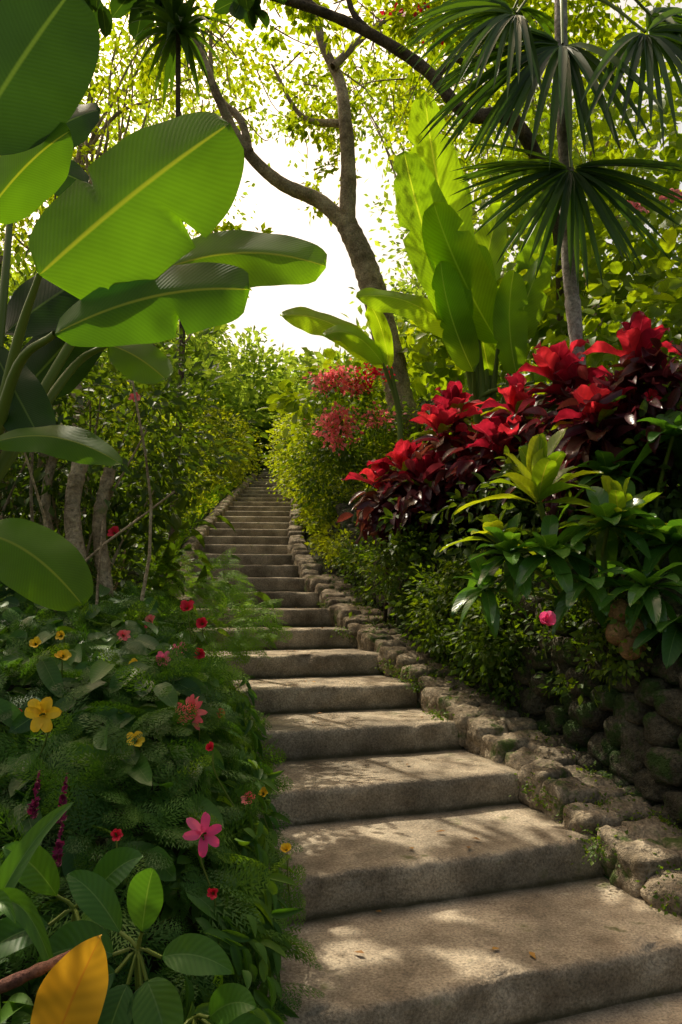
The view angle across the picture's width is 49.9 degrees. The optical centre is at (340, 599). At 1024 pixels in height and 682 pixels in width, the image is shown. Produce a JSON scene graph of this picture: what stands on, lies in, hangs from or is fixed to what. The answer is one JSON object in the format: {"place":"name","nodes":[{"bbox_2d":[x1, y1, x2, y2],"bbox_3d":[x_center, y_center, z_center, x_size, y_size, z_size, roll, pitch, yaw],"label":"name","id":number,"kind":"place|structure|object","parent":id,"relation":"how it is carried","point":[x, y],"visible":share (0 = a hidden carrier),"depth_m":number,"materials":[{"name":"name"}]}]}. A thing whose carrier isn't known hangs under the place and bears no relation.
{"place":"outdoors","nodes":[
{"label":"outdoors","id":0,"kind":"place"},
{"bbox_2d":[0,361,681,1023],"bbox_3d":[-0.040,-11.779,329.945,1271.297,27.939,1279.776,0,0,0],"label":"ground","id":1,"kind":"structure","parent":0,"point":[154,961],"depth_m":3.19,"materials":[{"name":"soil"}]},
{"bbox_2d":[41,455,57,530],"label":"shrub trunk","id":2,"kind":"object","parent":1,"relation":"on","point":[50,471],"visible":0.3,"depth_m":4.08,"materials":[{"name":"brown plant"}]},
{"bbox_2d":[64,462,88,665],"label":"shrub trunk","id":3,"kind":"object","parent":1,"relation":"on","point":[72,509],"visible":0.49,"depth_m":3.87,"materials":[{"name":"brown plant"}]},
{"bbox_2d":[71,382,84,513],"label":"shrub trunk","id":4,"kind":"object","parent":1,"relation":"on","point":[79,386],"visible":0.02,"depth_m":5.56,"materials":[{"name":"brown plant"}]},
{"bbox_2d":[0,357,174,646],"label":"twig thicket","id":5,"kind":"object","parent":1,"relation":"on","point":[57,521],"visible":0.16,"depth_m":3.85,"materials":[{"name":"brown plant"}]},
{"bbox_2d":[107,526,123,565],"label":"red flower","id":6,"kind":"object","parent":5,"relation":"attached to","point":[113,530],"visible":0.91,"depth_m":3.89,"materials":[{"name":"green plant"}]},
{"bbox_2d":[92,467,115,597],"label":"shrub trunk","id":7,"kind":"object","parent":1,"relation":"on","point":[107,479],"visible":0.49,"depth_m":3.97,"materials":[{"name":"brown plant"}]},
{"bbox_2d":[0,294,222,609],"bbox_3d":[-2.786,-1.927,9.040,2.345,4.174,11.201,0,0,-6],"label":"green shrub bank","id":8,"kind":"object","parent":1,"relation":"on","point":[108,526],"visible":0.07,"depth_m":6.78,"materials":[{"name":"green plant"}]},
{"bbox_2d":[0,125,251,396],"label":"canopy tree","id":9,"kind":"object","parent":1,"relation":"on","point":[189,335],"visible":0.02,"depth_m":19.00,"materials":[{"name":"green plant"}]},
{"bbox_2d":[4,335,257,513],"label":"sunlit shrub bank","id":10,"kind":"structure","parent":1,"relation":"on","point":[133,442],"depth_m":11.74,"materials":[{"name":"green plant"}]},
{"bbox_2d":[0,222,283,642],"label":"dark shrub","id":11,"kind":"object","parent":1,"relation":"on","point":[120,511],"visible":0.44,"depth_m":4.67,"materials":[{"name":"green plant"}]},
{"bbox_2d":[128,392,139,430],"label":"red flower","id":12,"kind":"object","parent":11,"relation":"attached to","point":[131,395],"visible":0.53,"depth_m":3.99,"materials":[{"name":"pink plant"}]},
{"bbox_2d":[0,0,295,424],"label":"canopy tree","id":13,"kind":"object","parent":1,"relation":"on","point":[85,148],"visible":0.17,"depth_m":12.96,"materials":[{"name":"green plant"}]},
{"bbox_2d":[0,581,323,1023],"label":"fern bed","id":14,"kind":"object","parent":1,"relation":"on","point":[168,672],"visible":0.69,"depth_m":2.20,"materials":[{"name":"green plant"}]},
{"bbox_2d":[27,770,40,819],"bbox_3d":[-0.776,0.492,1.850,0.036,0.126,0.035,0,0,-42],"label":"magenta flower spike","id":15,"kind":"object","parent":14,"relation":"on","point":[32,810],"visible":1,"depth_m":1.85,"materials":[{"name":"purple plant"}]},
{"bbox_2d":[0,950,69,993],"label":"broken branch","id":16,"kind":"object","parent":14,"relation":"on","point":[15,980],"visible":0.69,"depth_m":1.33,"materials":[{"name":"brown plant"}]},
{"bbox_2d":[29,637,41,683],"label":"yellow flower","id":17,"kind":"object","parent":14,"relation":"on","point":[35,642],"visible":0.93,"depth_m":2.59,"materials":[{"name":"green plant"}]},
{"bbox_2d":[0,802,74,1023],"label":"crinum plant","id":18,"kind":"object","parent":14,"relation":"on","point":[18,906],"visible":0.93,"depth_m":1.48,"materials":[{"name":"green plant"}]},
{"bbox_2d":[24,697,61,752],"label":"yellow flower","id":19,"kind":"object","parent":14,"relation":"on","point":[42,713],"visible":1,"depth_m":1.98,"materials":[{"name":"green plant"}]},
{"bbox_2d":[52,815,64,867],"bbox_3d":[-0.696,0.592,1.802,0.042,0.135,0.039,0,0,0],"label":"magenta flower spike","id":20,"kind":"object","parent":14,"relation":"on","point":[58,849],"visible":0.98,"depth_m":1.80,"materials":[{"name":"purple plant"}]},
{"bbox_2d":[56,773,67,823],"bbox_3d":[-0.728,0.514,1.901,0.047,0.132,0.038,0,0,0],"label":"magenta flower spike","id":21,"kind":"object","parent":14,"relation":"on","point":[62,799],"visible":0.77,"depth_m":1.90,"materials":[{"name":"purple plant"}]},
{"bbox_2d":[54,649,71,677],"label":"yellow flower","id":22,"kind":"object","parent":14,"relation":"on","point":[65,654],"visible":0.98,"depth_m":2.49,"materials":[{"name":"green plant"}]},
{"bbox_2d":[30,934,107,1023],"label":"yellow fallen leaf","id":23,"kind":"object","parent":14,"relation":"on","point":[73,987],"visible":1,"depth_m":1.31,"materials":[{"name":"yellow plant"}]},
{"bbox_2d":[0,841,143,957],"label":"peace lily plant","id":24,"kind":"object","parent":14,"relation":"on","point":[113,868],"visible":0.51,"depth_m":1.62,"materials":[{"name":"green plant"}]},
{"bbox_2d":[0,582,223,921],"bbox_3d":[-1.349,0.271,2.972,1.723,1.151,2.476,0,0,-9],"label":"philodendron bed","id":25,"kind":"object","parent":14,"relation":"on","point":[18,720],"visible":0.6,"depth_m":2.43,"materials":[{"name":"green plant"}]},
{"bbox_2d":[110,829,128,884],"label":"red flower","id":26,"kind":"object","parent":14,"relation":"on","point":[116,834],"visible":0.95,"depth_m":1.79,"materials":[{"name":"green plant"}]},
{"bbox_2d":[117,630,130,643],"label":"pink flower","id":27,"kind":"object","parent":14,"relation":"on","point":[123,635],"visible":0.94,"depth_m":3.19,"materials":[{"name":"pink plant"}]},
{"bbox_2d":[37,868,234,1023],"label":"peace lily plant","id":28,"kind":"object","parent":14,"relation":"on","point":[156,1000],"visible":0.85,"depth_m":1.47,"materials":[{"name":"green plant"}]},
{"bbox_2d":[127,731,144,791],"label":"yellow flower","id":29,"kind":"object","parent":14,"relation":"on","point":[139,741],"visible":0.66,"depth_m":2.19,"materials":[{"name":"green plant"}]},
{"bbox_2d":[0,595,303,1023],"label":"ground cover leaves","id":30,"kind":"object","parent":14,"relation":"on","point":[18,1002],"visible":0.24,"depth_m":2.11,"materials":[{"name":"green plant"}]},
{"bbox_2d":[156,651,169,666],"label":"pink flower","id":31,"kind":"object","parent":14,"relation":"on","point":[161,654],"visible":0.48,"depth_m":2.89,"materials":[{"name":"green plant"}]},
{"bbox_2d":[180,600,193,646],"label":"red flower","id":32,"kind":"object","parent":14,"relation":"on","point":[185,605],"visible":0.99,"depth_m":3.49,"materials":[{"name":"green plant"}]},
{"bbox_2d":[175,694,207,741],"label":"pink flower","id":33,"kind":"object","parent":14,"relation":"on","point":[196,703],"visible":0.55,"depth_m":2.48,"materials":[{"name":"pink plant"}]},
{"bbox_2d":[194,648,204,661],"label":"red flower","id":34,"kind":"object","parent":14,"relation":"on","point":[201,652],"visible":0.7,"depth_m":3.18,"materials":[{"name":"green plant"}]},
{"bbox_2d":[182,812,221,885],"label":"pink flower","id":35,"kind":"object","parent":14,"relation":"on","point":[207,837],"visible":1,"depth_m":1.74,"materials":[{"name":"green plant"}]},
{"bbox_2d":[207,888,217,906],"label":"red flower","id":36,"kind":"object","parent":14,"relation":"on","point":[212,894],"visible":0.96,"depth_m":1.89,"materials":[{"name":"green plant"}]},
{"bbox_2d":[205,741,233,805],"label":"red flower","id":37,"kind":"object","parent":14,"relation":"on","point":[209,746],"visible":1,"depth_m":2.11,"materials":[{"name":"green plant"}]},
{"bbox_2d":[184,983,265,1023],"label":"peace lily plant","id":38,"kind":"object","parent":14,"relation":"on","point":[231,1003],"visible":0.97,"depth_m":1.45,"materials":[{"name":"green plant"}]},
{"bbox_2d":[241,791,255,845],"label":"red flower","id":39,"kind":"object","parent":14,"relation":"on","point":[244,799],"visible":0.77,"depth_m":2.39,"materials":[{"name":"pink plant"}]},
{"bbox_2d":[258,787,275,846],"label":"yellow flower","id":40,"kind":"object","parent":14,"relation":"on","point":[263,791],"visible":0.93,"depth_m":2.55,"materials":[{"name":"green plant"}]},
{"bbox_2d":[280,843,291,905],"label":"yellow flower","id":41,"kind":"object","parent":14,"relation":"on","point":[285,847],"visible":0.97,"depth_m":2.29,"materials":[{"name":"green plant"}]},
{"bbox_2d":[0,0,326,844],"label":"banana plant","id":42,"kind":"object","parent":1,"relation":"on","point":[130,270],"visible":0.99,"depth_m":2.21,"materials":[{"name":"green plant"}]},
{"bbox_2d":[60,394,268,531],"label":"sunlit verge plants","id":43,"kind":"object","parent":1,"relation":"on","point":[248,464],"visible":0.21,"depth_m":15.40,"materials":[{"name":"green plant"}]},
{"bbox_2d":[124,0,233,589],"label":"dracaena tree","id":44,"kind":"object","parent":1,"relation":"on","point":[177,23],"visible":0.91,"depth_m":6.38,"materials":[{"name":"green plant"}]},
{"bbox_2d":[84,0,286,40],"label":"rubber tree","id":45,"kind":"object","parent":1,"relation":"on","point":[250,12],"visible":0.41,"depth_m":6.88,"materials":[{"name":"green plant"}]},
{"bbox_2d":[139,475,239,576],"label":"grass verge","id":46,"kind":"object","parent":1,"relation":"on","point":[178,543],"depth_m":11.66,"materials":[{"name":"green plant"}]},
{"bbox_2d":[47,18,335,237],"bbox_3d":[-5.338,-12.460,23.943,11.057,14.419,6.264,0,0,0],"label":"canopy tree","id":47,"kind":"object","parent":1,"relation":"on","point":[187,109],"visible":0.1,"depth_m":23.84,"materials":[{"name":"green plant"}]},
{"bbox_2d":[132,547,292,713],"bbox_3d":[-0.805,0.119,4.247,1.062,0.937,2.166,0,0,-7],"label":"bright fern","id":48,"kind":"object","parent":1,"relation":"on","point":[239,646],"visible":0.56,"depth_m":4.28,"materials":[{"name":"green plant"}]},
{"bbox_2d":[196,617,217,656],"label":"red flower","id":49,"kind":"object","parent":48,"relation":"attached to","point":[202,622],"visible":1,"depth_m":3.48,"materials":[{"name":"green plant"}]},
{"bbox_2d":[172,473,257,600],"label":"stone curb","id":50,"kind":"structure","parent":1,"relation":"on","point":[225,504],"depth_m":11.27,"materials":[{"name":"grey stone"}]},
{"bbox_2d":[250,390,362,512],"bbox_3d":[-0.565,-2.460,12.019,1.962,2.667,5.288,0,0,0],"label":"rounded shrub","id":51,"kind":"object","parent":1,"relation":"on","point":[283,479],"visible":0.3,"depth_m":11.08,"materials":[{"name":"green plant"}]},
{"bbox_2d":[87,0,550,440],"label":"leaning tree","id":52,"kind":"object","parent":1,"relation":"on","point":[341,217],"visible":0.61,"depth_m":9.29,"materials":[{"name":"green plant"}]},
{"bbox_2d":[0,96,681,467],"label":"distant forest","id":53,"kind":"object","parent":1,"relation":"on","point":[252,390],"visible":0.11,"depth_m":21.04,"materials":[{"name":"green plant"}]},
{"bbox_2d":[269,358,420,525],"bbox_3d":[0.084,-1.748,8.562,1.697,1.853,1.918,0,0,-28],"label":"bougainvillea bush","id":54,"kind":"object","parent":1,"relation":"on","point":[329,421],"visible":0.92,"depth_m":8.29,"materials":[{"name":"green plant"}]},
{"bbox_2d":[342,461,400,622],"bbox_3d":[0.322,-0.388,6.108,0.634,1.529,0.502,0,0,0],"label":"red cordyline","id":55,"kind":"object","parent":1,"relation":"on","point":[374,472],"visible":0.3,"depth_m":6.12,"materials":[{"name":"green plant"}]},
{"bbox_2d":[367,439,421,609],"bbox_3d":[0.540,-0.485,6.073,0.573,1.648,0.540,0,0,-16],"label":"red cordyline","id":56,"kind":"object","parent":1,"relation":"on","point":[400,453],"visible":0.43,"depth_m":6.00,"materials":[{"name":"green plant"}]},
{"bbox_2d":[291,394,527,576],"bbox_3d":[0.319,-2.144,11.588,2.210,4.322,10.665,0,0,-4],"label":"yellow green hedge","id":57,"kind":"object","parent":1,"relation":"on","point":[325,545],"visible":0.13,"depth_m":8.59,"materials":[{"name":"green plant"}]},
{"bbox_2d":[390,450,455,543],"bbox_3d":[0.704,-0.644,5.804,0.664,1.114,0.481,0,0,13],"label":"red cordyline","id":58,"kind":"object","parent":1,"relation":"on","point":[424,463],"visible":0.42,"depth_m":5.79,"materials":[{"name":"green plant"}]},
{"bbox_2d":[198,0,652,335],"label":"overhanging tree","id":59,"kind":"object","parent":1,"relation":"on","point":[309,10],"visible":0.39,"depth_m":7.49,"materials":[{"name":"green plant"}]},
{"bbox_2d":[379,0,443,44],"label":"red blossoms","id":60,"kind":"object","parent":59,"relation":"attached to","point":[401,10],"visible":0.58,"depth_m":7.34,"materials":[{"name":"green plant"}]},
{"bbox_2d":[187,464,681,1023],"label":"stone steps","id":61,"kind":"structure","parent":1,"relation":"on","point":[381,772],"depth_m":3.01,"materials":[{"name":"stone"}]},
{"bbox_2d":[225,607,535,958],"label":"fallen leaves","id":62,"kind":"object","parent":61,"relation":"on","point":[530,953],"visible":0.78,"depth_m":2.81,"materials":[{"name":"brown plant"}]},
{"bbox_2d":[408,398,484,477],"bbox_3d":[0.822,-1.002,5.891,0.607,1.274,0.480,0,0,18],"label":"red cordyline","id":63,"kind":"object","parent":1,"relation":"on","point":[439,419],"visible":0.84,"depth_m":5.91,"materials":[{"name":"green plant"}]},
{"bbox_2d":[280,92,616,471],"bbox_3d":[1.019,-2.962,7.436,3.272,4.060,1.056,0,0,-6],"label":"giant bird of paradise plant","id":64,"kind":"object","parent":1,"relation":"on","point":[475,319],"visible":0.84,"depth_m":7.23,"materials":[{"name":"green plant"}]},
{"bbox_2d":[324,525,584,716],"bbox_3d":[1.044,-0.246,5.959,1.958,2.312,4.324,0,0,-21],"label":"green hedge","id":65,"kind":"object","parent":1,"relation":"on","point":[349,556],"visible":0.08,"depth_m":5.41,"materials":[{"name":"green plant"}]},
{"bbox_2d":[430,421,483,536],"bbox_3d":[1.043,-0.967,5.946,0.644,0.996,0.455,0,0,-10],"label":"red cordyline","id":66,"kind":"object","parent":1,"relation":"on","point":[462,427],"visible":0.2,"depth_m":5.93,"materials":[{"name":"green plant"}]},
{"bbox_2d":[421,380,498,457],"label":"red cordyline","id":67,"kind":"object","parent":1,"relation":"on","point":[455,395],"visible":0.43,"depth_m":6.11,"materials":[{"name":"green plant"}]},
{"bbox_2d":[257,32,681,458],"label":"broadleaf shrub","id":68,"kind":"object","parent":1,"relation":"on","point":[651,287],"visible":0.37,"depth_m":7.96,"materials":[{"name":"green plant"}]},
{"bbox_2d":[299,0,661,389],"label":"canopy tree","id":69,"kind":"object","parent":1,"relation":"on","point":[419,291],"visible":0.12,"depth_m":16.56,"materials":[{"name":"green plant"}]},
{"bbox_2d":[287,496,681,915],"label":"stone curb","id":70,"kind":"structure","parent":1,"relation":"on","point":[486,728],"depth_m":3.90,"materials":[{"name":"grey stone"}]},
{"bbox_2d":[464,412,513,461],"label":"red cordyline","id":71,"kind":"object","parent":1,"relation":"on","point":[502,419],"visible":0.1,"depth_m":5.79,"materials":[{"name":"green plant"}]},
{"bbox_2d":[317,586,681,916],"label":"moss tufts","id":72,"kind":"object","parent":1,"relation":"on","point":[661,818],"visible":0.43,"depth_m":3.55,"materials":[{"name":"green plant"}]},
{"bbox_2d":[439,506,561,591],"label":"lime dracaena plant","id":73,"kind":"object","parent":1,"relation":"on","point":[490,520],"visible":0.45,"depth_m":4.05,"materials":[{"name":"green plant"}]},
{"bbox_2d":[465,415,537,478],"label":"red cordyline","id":74,"kind":"object","parent":1,"relation":"on","point":[495,425],"visible":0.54,"depth_m":5.41,"materials":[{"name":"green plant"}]},
{"bbox_2d":[326,503,681,829],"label":"stone retaining wall","id":75,"kind":"structure","parent":1,"relation":"on","point":[635,746],"depth_m":3.79,"materials":[{"name":"grey stone"}]},
{"bbox_2d":[337,522,608,706],"bbox_3d":[0.790,-0.009,4.956,0.926,1.224,2.770,0,0,-22],"label":"bank creeper","id":76,"kind":"object","parent":75,"relation":"attached to","point":[483,656],"visible":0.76,"depth_m":4.90,"materials":[{"name":"green plant"}]},
{"bbox_2d":[539,611,555,658],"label":"pink flower","id":77,"kind":"object","parent":76,"relation":"attached to","point":[547,618],"visible":1,"depth_m":3.57,"materials":[{"name":"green plant"}]},
{"bbox_2d":[348,522,667,716],"bbox_3d":[0.843,0.038,5.303,0.693,1.642,4.056,0,0,-20],"label":"wall creeper","id":78,"kind":"object","parent":75,"relation":"attached to","point":[597,638],"depth_m":4.17,"materials":[{"name":"green plant"}]},
{"bbox_2d":[605,574,647,660],"bbox_3d":[1.461,0.072,3.686,0.184,0.441,0.411,0,0,33],"label":"brown fruit cluster","id":79,"kind":"object","parent":75,"relation":"attached to","point":[612,636],"visible":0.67,"depth_m":3.54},
{"bbox_2d":[337,338,681,545],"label":"purple shrub","id":80,"kind":"object","parent":1,"relation":"on","point":[449,477],"visible":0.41,"depth_m":4.76,"materials":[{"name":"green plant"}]},
{"bbox_2d":[641,388,661,425],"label":"red flower","id":81,"kind":"object","parent":80,"relation":"on","point":[653,393],"visible":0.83,"depth_m":4.38,"materials":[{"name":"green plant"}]},
{"bbox_2d":[341,0,681,377],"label":"canopy tree","id":82,"kind":"object","parent":1,"relation":"on","point":[624,145],"visible":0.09,"depth_m":11.19,"materials":[{"name":"green plant"}]},
{"bbox_2d":[477,373,555,467],"bbox_3d":[1.391,-1.089,5.510,0.698,1.287,0.500,0,0,0],"label":"red cordyline","id":83,"kind":"object","parent":1,"relation":"on","point":[514,394],"visible":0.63,"depth_m":5.50,"materials":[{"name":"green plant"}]},
{"bbox_2d":[451,553,582,639],"bbox_3d":[1.026,-0.021,4.058,0.907,0.483,0.460,0,0,-10],"label":"glossy leaf plant","id":84,"kind":"object","parent":1,"relation":"on","point":[490,609],"visible":0.86,"depth_m":4.00,"materials":[{"name":"green plant"}]},
{"bbox_2d":[467,512,584,607],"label":"glossy leaf plant","id":85,"kind":"object","parent":1,"relation":"on","point":[506,542],"visible":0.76,"depth_m":3.94,"materials":[{"name":"green plant"}]},
{"bbox_2d":[372,331,681,591],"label":"bank shrub","id":86,"kind":"object","parent":1,"relation":"on","point":[668,509],"visible":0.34,"depth_m":5.00,"materials":[{"name":"green plant"}]},
{"bbox_2d":[454,448,602,519],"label":"lime dracaena plant","id":87,"kind":"object","parent":1,"relation":"on","point":[539,484],"visible":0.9,"depth_m":4.02,"materials":[{"name":"green plant"}]},
{"bbox_2d":[399,0,681,549],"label":"fan palm","id":88,"kind":"object","parent":1,"relation":"on","point":[499,24],"visible":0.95,"depth_m":4.70,"materials":[{"name":"green plant"}]},
{"bbox_2d":[625,200,648,231],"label":"red flower","id":89,"kind":"object","parent":88,"relation":"attached to","point":[637,206],"visible":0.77,"depth_m":5.00,"materials":[{"name":"pink plant"}]},
{"bbox_2d":[659,188,681,229],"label":"red flower","id":90,"kind":"object","parent":88,"relation":"attached to","point":[661,197],"visible":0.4,"depth_m":4.97,"materials":[{"name":"pink plant"}]},
{"bbox_2d":[519,427,567,515],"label":"lime dracaena plant","id":91,"kind":"object","parent":1,"relation":"on","point":[537,442],"visible":0.45,"depth_m":4.12,"materials":[{"name":"green plant"}]},
{"bbox_2d":[495,514,607,609],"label":"glossy leaf plant","id":92,"kind":"object","parent":1,"relation":"on","point":[547,539],"visible":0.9,"depth_m":3.80,"materials":[{"name":"green plant"}]},
{"bbox_2d":[510,339,613,536],"bbox_3d":[1.558,-1.058,5.021,0.707,1.514,0.460,0,0,0],"label":"red cordyline","id":93,"kind":"object","parent":1,"relation":"on","point":[550,360],"visible":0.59,"depth_m":5.00,"materials":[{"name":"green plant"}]},
{"bbox_2d":[528,362,607,434],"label":"red cordyline","id":94,"kind":"object","parent":1,"relation":"on","point":[565,374],"visible":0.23,"depth_m":4.92,"materials":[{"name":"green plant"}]},
{"bbox_2d":[536,556,628,635],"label":"glossy leaf plant","id":95,"kind":"object","parent":1,"relation":"on","point":[564,601],"visible":0.85,"depth_m":3.67,"materials":[{"name":"green plant"}]},
{"bbox_2d":[550,376,638,567],"bbox_3d":[1.628,-0.757,4.511,0.631,1.268,0.463,0,0,0],"label":"red cordyline","id":96,"kind":"object","parent":1,"relation":"on","point":[581,393],"visible":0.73,"depth_m":4.48,"materials":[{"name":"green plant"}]},
{"bbox_2d":[558,445,647,565],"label":"glossy leaf plant","id":97,"kind":"object","parent":1,"relation":"on","point":[605,464],"visible":0.72,"depth_m":4.33,"materials":[{"name":"green plant"}]},
{"bbox_2d":[550,486,656,583],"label":"glossy leaf plant","id":98,"kind":"object","parent":1,"relation":"on","point":[607,540],"visible":0.81,"depth_m":3.87,"materials":[{"name":"green plant"}]},
{"bbox_2d":[559,475,666,544],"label":"lime dracaena plant","id":99,"kind":"object","parent":1,"relation":"on","point":[619,497],"visible":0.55,"depth_m":3.90,"materials":[{"name":"green plant"}]},
{"bbox_2d":[576,310,681,547],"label":"red cordyline","id":100,"kind":"object","parent":1,"relation":"on","point":[636,333],"visible":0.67,"depth_m":4.50,"materials":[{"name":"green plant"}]},
{"bbox_2d":[577,561,681,636],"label":"glossy leaf plant","id":101,"kind":"object","parent":1,"relation":"on","point":[651,604],"visible":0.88,"depth_m":3.51,"materials":[{"name":"green plant"}]},
{"bbox_2d":[622,514,681,587],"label":"glossy leaf plant","id":102,"kind":"object","parent":1,"relation":"on","point":[671,531],"visible":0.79,"depth_m":3.76,"materials":[{"name":"green plant"}]},
{"bbox_2d":[629,411,681,508],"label":"glossy leaf plant","id":103,"kind":"object","parent":1,"relation":"on","point":[669,427],"visible":0.94,"depth_m":4.22,"materials":[{"name":"green plant"}]},
{"bbox_2d":[633,615,681,676],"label":"glossy leaf plant","id":104,"kind":"object","parent":1,"relation":"on","point":[670,643],"visible":0.92,"depth_m":3.40,"materials":[{"name":"green plant"}]},
{"bbox_2d":[0,0,681,378],"label":"sky","id":105,"kind":"structure","parent":0,"point":[330,294],"materials":[{"name":"white"}]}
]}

